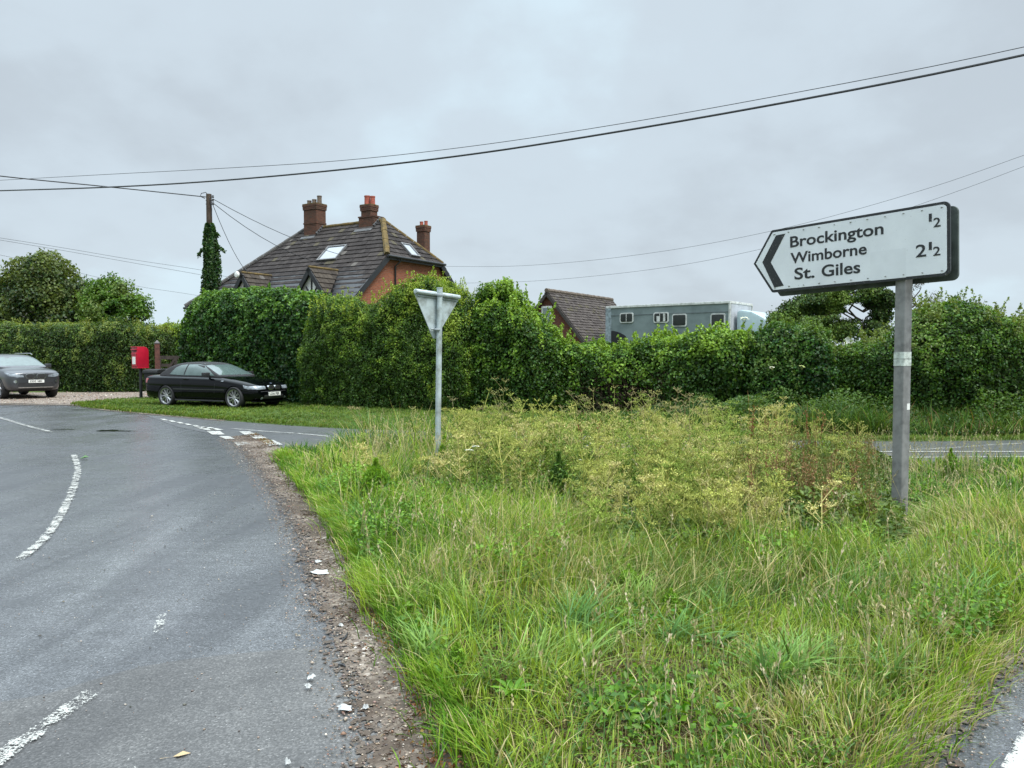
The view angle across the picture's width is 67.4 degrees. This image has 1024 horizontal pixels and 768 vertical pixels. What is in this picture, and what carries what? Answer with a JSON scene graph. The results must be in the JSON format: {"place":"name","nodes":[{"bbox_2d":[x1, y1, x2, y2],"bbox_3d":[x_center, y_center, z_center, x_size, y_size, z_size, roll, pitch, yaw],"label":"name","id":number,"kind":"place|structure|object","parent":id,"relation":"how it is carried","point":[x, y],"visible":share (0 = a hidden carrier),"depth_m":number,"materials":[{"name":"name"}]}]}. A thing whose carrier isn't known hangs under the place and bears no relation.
{"place":"outdoors","nodes":[
{"label":"outdoors","id":0,"kind":"place"},
{"bbox_2d":[0,391,147,403],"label":"gravel drive","id":1,"kind":"structure","parent":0,"point":[30,399],"depth_m":29.14,"materials":[{"name":"gravel"}]},
{"bbox_2d":[0,353,58,398],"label":"parked car","id":2,"kind":"object","parent":1,"relation":"on","point":[20,373],"visible":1,"depth_m":28.57,"materials":[{"name":"grey paint"}]},
{"bbox_2d":[1,392,146,403],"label":"gravel stones","id":3,"kind":"object","parent":1,"relation":"on","point":[100,396],"visible":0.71,"depth_m":29.74,"materials":[{"name":"gravel"}]},
{"bbox_2d":[154,340,159,368],"bbox_3d":[-15.320,-0.622,33.201,0.220,2.562,0.220,-1,2,-20],"label":"gate post","id":4,"kind":"object","parent":1,"relation":"on","point":[157,354],"visible":0.55,"depth_m":33.09,"materials":[{"name":"red brick"}]},
{"bbox_2d":[160,356,178,368],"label":"wooden gate","id":5,"kind":"structure","parent":1,"relation":"on","point":[174,360],"depth_m":34.30,"materials":[{"name":"brown wood"}]},
{"bbox_2d":[2,240,199,274],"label":"overhead wire","id":6,"kind":"object","parent":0,"point":[97,256],"visible":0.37,"depth_m":53.70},
{"bbox_2d":[3,238,226,276],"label":"overhead wire","id":7,"kind":"object","parent":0,"point":[102,254],"visible":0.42,"depth_m":53.94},
{"bbox_2d":[10,390,996,440],"bbox_3d":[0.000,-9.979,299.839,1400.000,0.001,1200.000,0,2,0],"label":"ground","id":8,"kind":"structure","parent":0,"point":[225,420],"depth_m":34.56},
{"bbox_2d":[0,248,86,324],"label":"broadleaf tree","id":9,"kind":"object","parent":8,"relation":"on","point":[41,287],"visible":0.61,"depth_m":45.30,"materials":[{"name":"green plant"}]},
{"bbox_2d":[0,314,176,391],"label":"hedge","id":10,"kind":"object","parent":8,"relation":"on","point":[91,356],"visible":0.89,"depth_m":34.40,"materials":[{"name":"green plant"}]},
{"bbox_2d":[70,271,156,325],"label":"broadleaf tree","id":11,"kind":"object","parent":8,"relation":"on","point":[98,299],"visible":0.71,"depth_m":45.07,"materials":[{"name":"green plant"}]},
{"bbox_2d":[159,317,180,362],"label":"hedge","id":12,"kind":"object","parent":8,"relation":"on","point":[174,329],"visible":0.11,"depth_m":39.63,"materials":[{"name":"green plant"}]},
{"bbox_2d":[197,192,226,294],"bbox_3d":[-12.064,-3.363,30.870,0.995,8.622,0.915,2,3,38],"label":"utility pole","id":13,"kind":"object","parent":8,"relation":"on","point":[211,272],"visible":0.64,"depth_m":30.65,"materials":[{"name":"plant"}]},
{"bbox_2d":[0,175,204,196],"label":"overhead wire","id":14,"kind":"object","parent":13,"relation":"attached to","point":[98,185],"visible":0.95,"depth_m":28.04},
{"bbox_2d":[214,204,324,264],"bbox_3d":[-10.384,-6.441,33.588,0.025,1.834,6.521,1,3,29],"label":"overhead wire","id":15,"kind":"object","parent":13,"relation":"attached to","point":[265,239],"visible":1,"depth_m":32.98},
{"bbox_2d":[214,199,340,254],"bbox_3d":[-10.051,-6.779,33.682,0.024,1.489,7.042,1,3,33],"label":"overhead wire","id":16,"kind":"object","parent":13,"relation":"attached to","point":[272,229],"visible":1,"depth_m":33.15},
{"bbox_2d":[183,195,455,310],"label":"house","id":17,"kind":"structure","parent":8,"relation":"on","point":[371,247],"depth_m":37.16,"materials":[{"name":"tile"}]},
{"bbox_2d":[534,288,616,343],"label":"outbuilding","id":18,"kind":"structure","parent":8,"relation":"on","point":[582,315],"depth_m":36.32,"materials":[{"name":"tile"}]},
{"bbox_2d":[541,306,551,321],"bbox_3d":[1.630,-3.218,35.912,0.560,0.850,0.100,1,3,32],"label":"window","id":19,"kind":"structure","parent":18,"relation":"in","point":[543,308],"depth_m":35.87,"materials":[{"name":"plastic"}]},
{"bbox_2d":[605,301,767,343],"bbox_3d":[8.244,-1.609,34.117,7.994,3.865,2.555,2,3,38],"label":"horse lorry","id":20,"kind":"object","parent":8,"relation":"on","point":[624,321],"visible":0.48,"depth_m":33.40,"materials":[{"name":"grey paint"}]},
{"bbox_2d":[620,313,633,322],"bbox_3d":[5.198,-3.005,34.869,0.691,0.455,0.070,2,3,38],"label":"window","id":21,"kind":"structure","parent":20,"relation":"in","point":[624,317],"depth_m":34.84,"materials":[{"name":"plastic"}]},
{"bbox_2d":[653,312,668,322],"bbox_3d":[6.557,-2.926,33.805,0.729,0.467,0.070,2,3,38],"label":"window","id":22,"kind":"structure","parent":20,"relation":"in","point":[658,317],"depth_m":33.78,"materials":[{"name":"plastic"}]},
{"bbox_2d":[672,314,686,326],"bbox_3d":[7.255,-2.764,33.274,0.682,0.549,0.058,2,3,38],"label":"window","id":23,"kind":"structure","parent":20,"relation":"in","point":[678,320],"depth_m":33.24,"materials":[{"name":"glass"}]},
{"bbox_2d":[710,313,724,326],"bbox_3d":[8.629,-2.686,32.206,0.640,0.553,0.058,2,3,38],"label":"window","id":24,"kind":"structure","parent":20,"relation":"in","point":[714,317],"depth_m":32.21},
{"bbox_2d":[766,287,894,343],"bbox_3d":[11.236,-1.444,27.024,4.661,4.306,1.850,0,2,0],"label":"spreading tree","id":25,"kind":"object","parent":8,"relation":"on","point":[828,308],"visible":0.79,"depth_m":26.61,"materials":[{"name":"green plant"}]},
{"bbox_2d":[0,404,1023,767],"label":"road","id":26,"kind":"structure","parent":0,"point":[138,474],"depth_m":6.14,"materials":[{"name":"asphalt"}]},
{"bbox_2d":[17,455,80,559],"bbox_3d":[-5.463,1.273,9.372,0.308,0.001,7.291,-1,2,-27],"label":"line","id":27,"kind":"object","parent":26,"relation":"on","point":[45,537],"visible":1,"depth_m":7.70,"materials":[{"name":"paint"}]},
{"bbox_2d":[0,403,223,420],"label":"gravel edge","id":28,"kind":"object","parent":26,"relation":"on","point":[37,404],"visible":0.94,"depth_m":25.03,"materials":[{"name":"gravel"}]},
{"bbox_2d":[0,477,383,767],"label":"loose grit","id":29,"kind":"object","parent":26,"relation":"on","point":[187,632],"visible":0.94,"depth_m":4.81,"materials":[{"name":"gravel"}]},
{"bbox_2d":[0,645,455,767],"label":"road patch","id":30,"kind":"object","parent":26,"relation":"on","point":[162,722],"visible":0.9,"depth_m":3.47,"materials":[{"name":"asphalt"}]},
{"bbox_2d":[0,688,102,764],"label":"line","id":31,"kind":"object","parent":30,"relation":"on","point":[10,753],"visible":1,"depth_m":3.31,"materials":[{"name":"paint"}]},
{"bbox_2d":[226,434,460,767],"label":"gravel edge","id":32,"kind":"object","parent":26,"relation":"on","point":[377,761],"visible":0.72,"depth_m":4.10,"materials":[{"name":"gravel"}]},
{"bbox_2d":[311,569,327,573],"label":"litter","id":33,"kind":"object","parent":32,"relation":"on","point":[316,571],"visible":0.98,"depth_m":5.73,"materials":[{"name":"white paper"}]},
{"bbox_2d":[218,435,453,767],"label":"gravel stones","id":34,"kind":"object","parent":32,"relation":"on","point":[343,651],"visible":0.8,"depth_m":4.67,"materials":[{"name":"gravel"}]},
{"bbox_2d":[337,703,350,709],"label":"litter","id":35,"kind":"object","parent":32,"relation":"on","point":[342,706],"visible":1,"depth_m":3.53,"materials":[{"name":"white paper"}]},
{"bbox_2d":[236,434,469,767],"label":"dead thatch","id":36,"kind":"object","parent":32,"relation":"on","point":[407,719],"visible":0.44,"depth_m":4.78,"materials":[{"name":"plant"}]},
{"bbox_2d":[252,432,473,767],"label":"creeping weed","id":37,"kind":"object","parent":32,"relation":"on","point":[413,704],"visible":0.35,"depth_m":3.63,"materials":[{"name":"green plant"}]},
{"bbox_2d":[283,470,1023,628],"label":"grass","id":38,"kind":"structure","parent":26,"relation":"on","point":[574,565],"depth_m":5.46,"materials":[{"name":"plant"}]},
{"bbox_2d":[863,627,1023,767],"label":"gravel edge","id":39,"kind":"object","parent":26,"relation":"on","point":[957,762],"visible":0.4,"depth_m":3.39,"materials":[{"name":"gravel"}]},
{"bbox_2d":[904,650,1023,767],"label":"loose grit","id":40,"kind":"object","parent":39,"relation":"on","point":[950,763],"visible":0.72,"depth_m":3.35,"materials":[{"name":"gravel"}]},
{"bbox_2d":[1001,723,1023,767],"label":"edge line","id":41,"kind":"object","parent":26,"relation":"on","point":[1018,762],"visible":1,"depth_m":3.12,"materials":[{"name":"paint"}]},
{"bbox_2d":[0,54,1023,190],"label":"overhead wire","id":42,"kind":"object","parent":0,"point":[848,90],"visible":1,"depth_m":15.29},
{"bbox_2d":[0,0,1023,345],"label":"sky","id":43,"kind":"structure","parent":0,"point":[94,88],"materials":[{"name":"grey"}]},
{"bbox_2d":[10,47,1022,179],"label":"overhead wire","id":44,"kind":"object","parent":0,"point":[570,131],"visible":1,"depth_m":16.59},
{"bbox_2d":[70,396,1023,440],"bbox_3d":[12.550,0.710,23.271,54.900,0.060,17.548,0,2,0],"label":"grass verge","id":45,"kind":"object","parent":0,"point":[308,414],"depth_m":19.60,"materials":[{"name":"plant"}]},
{"bbox_2d":[130,347,148,397],"bbox_3d":[-13.461,-0.260,27.785,0.340,2.180,0.520,1,3,30],"label":"post box","id":46,"kind":"object","parent":45,"relation":"on","point":[140,358],"visible":0.97,"depth_m":27.68,"materials":[{"name":"red paint"}]},
{"bbox_2d":[132,352,136,365],"bbox_3d":[-13.564,-0.891,27.581,0.271,0.496,0.030,1,3,30],"label":"door","id":47,"kind":"structure","parent":46,"relation":"in","point":[135,356],"depth_m":27.53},
{"bbox_2d":[142,369,165,397],"bbox_3d":[-12.789,0.001,27.649,0.600,1.086,0.778,0,2,10],"label":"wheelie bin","id":48,"kind":"object","parent":45,"relation":"on","point":[147,372],"visible":0.38,"depth_m":27.30,"materials":[{"name":"black plastic"}]},
{"bbox_2d":[146,362,289,407],"bbox_3d":[-9.251,-0.010,24.134,4.534,1.375,2.080,1,2,24],"label":"parked car","id":49,"kind":"object","parent":45,"relation":"on","point":[231,385],"visible":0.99,"depth_m":23.43,"materials":[{"name":"black paint"}]},
{"bbox_2d":[176,282,336,403],"bbox_3d":[-9.166,-1.543,27.652,8.669,4.308,2.559,2,3,37],"label":"hedge","id":50,"kind":"object","parent":45,"relation":"on","point":[258,331],"visible":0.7,"depth_m":26.23,"materials":[{"name":"green plant"}]},
{"bbox_2d":[296,266,480,410],"bbox_3d":[-3.736,-1.410,23.662,6.707,4.296,2.585,1,2,26],"label":"hedge","id":51,"kind":"object","parent":45,"relation":"on","point":[355,350],"visible":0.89,"depth_m":22.66,"materials":[{"name":"green plant"}]},
{"bbox_2d":[469,276,529,316],"bbox_3d":[-0.365,-1.144,22.524,1.820,4.041,1.188,0,2,0],"label":"elder shrub","id":52,"kind":"object","parent":45,"relation":"on","point":[487,292],"visible":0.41,"depth_m":22.30,"materials":[{"name":"green plant"}]},
{"bbox_2d":[465,279,575,412],"bbox_3d":[0.288,-1.139,21.993,3.625,3.918,2.694,1,2,18],"label":"hedge","id":53,"kind":"object","parent":45,"relation":"on","point":[518,346],"visible":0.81,"depth_m":21.38,"materials":[{"name":"green plant"}]},
{"bbox_2d":[556,319,754,413],"bbox_3d":[3.744,-0.259,20.542,6.192,2.874,2.524,1,3,28],"label":"hedge","id":54,"kind":"object","parent":45,"relation":"on","point":[713,361],"visible":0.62,"depth_m":19.77,"materials":[{"name":"green plant"}]},
{"bbox_2d":[554,390,1023,435],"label":"hedge foot grass","id":55,"kind":"structure","parent":45,"relation":"on","point":[875,425],"depth_m":15.42,"materials":[{"name":"plant"}]},
{"bbox_2d":[738,313,842,408],"bbox_3d":[6.754,-0.403,18.731,2.426,2.683,2.589,1,2,19],"label":"hedge","id":56,"kind":"object","parent":45,"relation":"on","point":[787,351],"visible":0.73,"depth_m":17.95,"materials":[{"name":"green plant"}]},
{"bbox_2d":[615,384,1023,435],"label":"undergrowth","id":57,"kind":"object","parent":45,"relation":"on","point":[845,402],"visible":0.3,"depth_m":16.48,"materials":[{"name":"green plant"}]},
{"bbox_2d":[831,285,1023,416],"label":"hedge","id":58,"kind":"object","parent":45,"relation":"on","point":[962,350],"visible":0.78,"depth_m":16.60,"materials":[{"name":"green plant"}]},
{"bbox_2d":[912,283,944,307],"bbox_3d":[13.765,-1.448,26.038,1.506,4.382,0.886,-1,2,-14],"label":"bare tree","id":59,"kind":"object","parent":45,"relation":"on","point":[919,291],"visible":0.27,"depth_m":25.90,"materials":[{"name":"grey plant"}]},
{"bbox_2d":[146,415,1023,464],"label":"lane","id":60,"kind":"structure","parent":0,"point":[277,435],"depth_m":15.36,"materials":[{"name":"asphalt"}]},
{"bbox_2d":[207,431,224,434],"bbox_3d":[-6.157,1.016,15.964,0.255,0.001,0.860,-1,3,-28],"label":"give way mark","id":61,"kind":"object","parent":60,"relation":"on","point":[217,432],"visible":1,"depth_m":16.05,"materials":[{"name":"paint"}]},
{"bbox_2d":[881,451,1023,451],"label":"road line","id":62,"kind":"object","parent":60,"relation":"on","point":[958,451],"visible":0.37,"depth_m":12.91,"materials":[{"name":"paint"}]},
{"bbox_2d":[318,454,1023,767],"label":"grass island","id":63,"kind":"structure","parent":0,"point":[622,710],"depth_m":3.47,"materials":[{"name":"plant"}]},
{"bbox_2d":[347,406,377,444],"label":"cow parsley stalk","id":64,"kind":"object","parent":63,"relation":"on","point":[361,419],"visible":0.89,"depth_m":10.58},
{"bbox_2d":[353,457,394,503],"bbox_3d":[-1.385,1.016,7.749,0.415,0.571,0.368,0,2,0],"label":"feathery weed","id":65,"kind":"object","parent":63,"relation":"on","point":[369,474],"visible":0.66,"depth_m":7.68,"materials":[{"name":"green plant"}]},
{"bbox_2d":[267,447,515,767],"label":"grass","id":66,"kind":"structure","parent":63,"relation":"on","point":[307,484],"depth_m":4.09,"materials":[{"name":"plant"}]},
{"bbox_2d":[414,287,460,452],"bbox_3d":[-0.969,0.164,10.214,0.707,2.880,0.116,-2,3,-36],"label":"give way sign","id":67,"kind":"object","parent":63,"relation":"on","point":[437,307],"visible":0.98,"depth_m":10.17,"materials":[{"name":"metal"}]},
{"bbox_2d":[437,435,452,468],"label":"feathery weed","id":68,"kind":"object","parent":63,"relation":"on","point":[442,447],"visible":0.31,"depth_m":9.61,"materials":[{"name":"green plant"}]},
{"bbox_2d":[444,640,467,672],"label":"feathery weed","id":69,"kind":"object","parent":63,"relation":"on","point":[455,655],"visible":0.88,"depth_m":3.79,"materials":[{"name":"green plant"}]},
{"bbox_2d":[476,405,497,461],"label":"cow parsley stalk","id":70,"kind":"object","parent":63,"relation":"on","point":[477,409],"visible":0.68,"depth_m":9.83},
{"bbox_2d":[490,377,508,444],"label":"cow parsley stalk","id":71,"kind":"object","parent":63,"relation":"on","point":[500,395],"visible":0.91,"depth_m":10.08,"materials":[{"name":"plant"}]},
{"bbox_2d":[491,396,516,432],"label":"cow parsley stalk","id":72,"kind":"object","parent":63,"relation":"on","point":[506,415],"visible":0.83,"depth_m":10.22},
{"bbox_2d":[491,678,533,697],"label":"dandelion","id":73,"kind":"object","parent":63,"relation":"on","point":[515,685],"visible":0.79,"depth_m":3.53,"materials":[{"name":"green plant"}]},
{"bbox_2d":[546,451,570,499],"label":"feathery weed","id":74,"kind":"object","parent":63,"relation":"on","point":[558,464],"visible":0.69,"depth_m":7.61,"materials":[{"name":"green plant"}]},
{"bbox_2d":[558,408,584,458],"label":"cow parsley stalk","id":75,"kind":"object","parent":63,"relation":"on","point":[570,426],"visible":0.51,"depth_m":9.44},
{"bbox_2d":[566,390,588,448],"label":"cow parsley stalk","id":76,"kind":"object","parent":63,"relation":"on","point":[583,398],"visible":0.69,"depth_m":10.11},
{"bbox_2d":[574,688,616,710],"bbox_3d":[0.378,1.409,3.410,0.212,0.060,0.228,0,2,0],"label":"plantain","id":77,"kind":"object","parent":63,"relation":"on","point":[583,695],"visible":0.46,"depth_m":3.42,"materials":[{"name":"green plant"}]},
{"bbox_2d":[584,398,606,458],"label":"cow parsley stalk","id":78,"kind":"object","parent":63,"relation":"on","point":[589,402],"visible":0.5,"depth_m":9.23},
{"bbox_2d":[584,389,610,435],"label":"cow parsley stalk","id":79,"kind":"object","parent":63,"relation":"on","point":[593,409],"visible":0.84,"depth_m":10.49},
{"bbox_2d":[339,388,872,557],"bbox_3d":[1.254,0.750,8.503,6.447,1.192,5.846,0,2,0],"label":"cow parsley","id":80,"kind":"object","parent":63,"relation":"on","point":[695,484],"visible":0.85,"depth_m":7.86,"materials":[{"name":"plant"}]},
{"bbox_2d":[457,409,767,503],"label":"undergrowth","id":81,"kind":"object","parent":63,"relation":"on","point":[547,467],"visible":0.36,"depth_m":8.39,"materials":[{"name":"plant"}]},
{"bbox_2d":[611,386,641,447],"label":"cow parsley stalk","id":82,"kind":"object","parent":63,"relation":"on","point":[622,412],"visible":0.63,"depth_m":9.84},
{"bbox_2d":[615,563,640,594],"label":"feathery weed","id":83,"kind":"object","parent":63,"relation":"on","point":[622,579],"visible":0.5,"depth_m":4.94,"materials":[{"name":"green plant"}]},
{"bbox_2d":[629,387,654,429],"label":"cow parsley stalk","id":84,"kind":"object","parent":63,"relation":"on","point":[635,399],"visible":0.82,"depth_m":10.14,"materials":[{"name":"plant"}]},
{"bbox_2d":[627,401,664,449],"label":"cow parsley stalk","id":85,"kind":"object","parent":63,"relation":"on","point":[649,417],"visible":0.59,"depth_m":9.22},
{"bbox_2d":[277,403,1023,508],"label":"grass","id":86,"kind":"structure","parent":63,"relation":"on","point":[327,460],"depth_m":9.87,"materials":[{"name":"plant"}]},
{"bbox_2d":[620,699,684,728],"bbox_3d":[0.589,1.412,3.281,0.250,0.063,0.256,2,3,42],"label":"plantain","id":87,"kind":"object","parent":63,"relation":"on","point":[658,720],"visible":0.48,"depth_m":3.29,"materials":[{"name":"green plant"}]},
{"bbox_2d":[649,389,675,437],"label":"cow parsley stalk","id":88,"kind":"object","parent":63,"relation":"on","point":[662,410],"visible":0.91,"depth_m":9.54,"materials":[{"name":"plant"}]},
{"bbox_2d":[318,461,1020,767],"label":"broadleaf weeds","id":89,"kind":"object","parent":63,"relation":"on","point":[666,697],"visible":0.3,"depth_m":4.52,"materials":[{"name":"green plant"}]},
{"bbox_2d":[660,588,683,613],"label":"feathery weed","id":90,"kind":"object","parent":63,"relation":"on","point":[672,594],"visible":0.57,"depth_m":4.58,"materials":[{"name":"green plant"}]},
{"bbox_2d":[327,494,1023,767],"bbox_3d":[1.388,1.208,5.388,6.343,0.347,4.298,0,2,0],"label":"coarse grass","id":91,"kind":"structure","parent":63,"relation":"on","point":[790,659],"depth_m":4.17,"materials":[{"name":"plant"}]},
{"bbox_2d":[670,387,693,426],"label":"cow parsley stalk","id":92,"kind":"object","parent":63,"relation":"on","point":[677,389],"visible":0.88,"depth_m":9.79,"materials":[{"name":"plant"}]},
{"bbox_2d":[665,396,712,445],"bbox_3d":[2.216,0.682,9.597,0.607,1.094,0.357,0,2,0],"label":"cow parsley stalk","id":93,"kind":"object","parent":63,"relation":"on","point":[689,417],"visible":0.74,"depth_m":9.60,"materials":[{"name":"plant"}]},
{"bbox_2d":[356,543,1023,767],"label":"clover","id":94,"kind":"object","parent":63,"relation":"on","point":[628,758],"visible":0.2,"depth_m":3.79,"materials":[{"name":"green plant"}]},
{"bbox_2d":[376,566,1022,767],"bbox_3d":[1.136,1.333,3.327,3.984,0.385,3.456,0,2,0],"label":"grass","id":95,"kind":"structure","parent":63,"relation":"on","point":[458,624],"depth_m":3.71,"materials":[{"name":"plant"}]},
{"bbox_2d":[701,399,715,427],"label":"cow parsley stalk","id":96,"kind":"object","parent":63,"relation":"on","point":[706,407],"visible":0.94,"depth_m":9.89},
{"bbox_2d":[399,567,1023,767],"bbox_3d":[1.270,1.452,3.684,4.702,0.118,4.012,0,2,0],"label":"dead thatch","id":97,"kind":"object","parent":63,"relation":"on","point":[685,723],"visible":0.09,"depth_m":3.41,"materials":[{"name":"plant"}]},
{"bbox_2d":[696,629,739,647],"bbox_3d":[1.127,1.377,4.124,0.255,0.068,0.248,0,2,0],"label":"plantain","id":98,"kind":"object","parent":63,"relation":"on","point":[721,631],"visible":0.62,"depth_m":4.15,"materials":[{"name":"green plant"}]},
{"bbox_2d":[718,406,746,446],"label":"cow parsley stalk","id":99,"kind":"object","parent":63,"relation":"on","point":[733,419],"visible":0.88,"depth_m":9.56,"materials":[{"name":"plant"}]},
{"bbox_2d":[563,438,905,556],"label":"undergrowth","id":100,"kind":"object","parent":63,"relation":"on","point":[884,507],"visible":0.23,"depth_m":6.61,"materials":[{"name":"green plant"}]},
{"bbox_2d":[750,405,757,438],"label":"dock plant","id":101,"kind":"object","parent":63,"relation":"on","point":[752,420],"visible":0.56,"depth_m":9.71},
{"bbox_2d":[739,413,884,524],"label":"dock stalks","id":102,"kind":"object","parent":63,"relation":"on","point":[828,472],"visible":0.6,"depth_m":7.52,"materials":[{"name":"plant"}]},
{"bbox_2d":[804,411,825,449],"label":"dock plant","id":103,"kind":"object","parent":63,"relation":"on","point":[816,427],"visible":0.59,"depth_m":9.33,"materials":[{"name":"plant"}]},
{"bbox_2d":[754,201,958,514],"bbox_3d":[3.381,-0.054,7.803,0.188,3.262,2.045,-2,3,-39],"label":"direction sign","id":104,"kind":"object","parent":63,"relation":"on","point":[902,250],"visible":1,"depth_m":7.37,"materials":[{"name":"white metal"}]},
{"bbox_2d":[812,595,1023,767],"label":"grass","id":105,"kind":"structure","parent":63,"relation":"on","point":[945,692],"depth_m":3.45,"materials":[{"name":"plant"}]},
{"bbox_2d":[942,447,959,479],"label":"feathery weed","id":106,"kind":"object","parent":63,"relation":"on","point":[951,461],"visible":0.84,"depth_m":9.42,"materials":[{"name":"green plant"}]},
{"bbox_2d":[340,412,1023,747],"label":"seeding grass","id":107,"kind":"structure","parent":0,"point":[750,607],"depth_m":4.83,"materials":[{"name":"plant"}]},
{"bbox_2d":[445,155,1023,266],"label":"overhead wire","id":108,"kind":"object","parent":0,"point":[703,244],"visible":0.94,"depth_m":44.94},
{"bbox_2d":[495,166,1023,282],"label":"overhead wire","id":109,"kind":"object","parent":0,"point":[758,249],"visible":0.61,"depth_m":46.47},
{"bbox_2d":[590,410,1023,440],"bbox_3d":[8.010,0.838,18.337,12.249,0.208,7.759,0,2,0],"label":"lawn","id":110,"kind":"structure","parent":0,"point":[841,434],"depth_m":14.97,"materials":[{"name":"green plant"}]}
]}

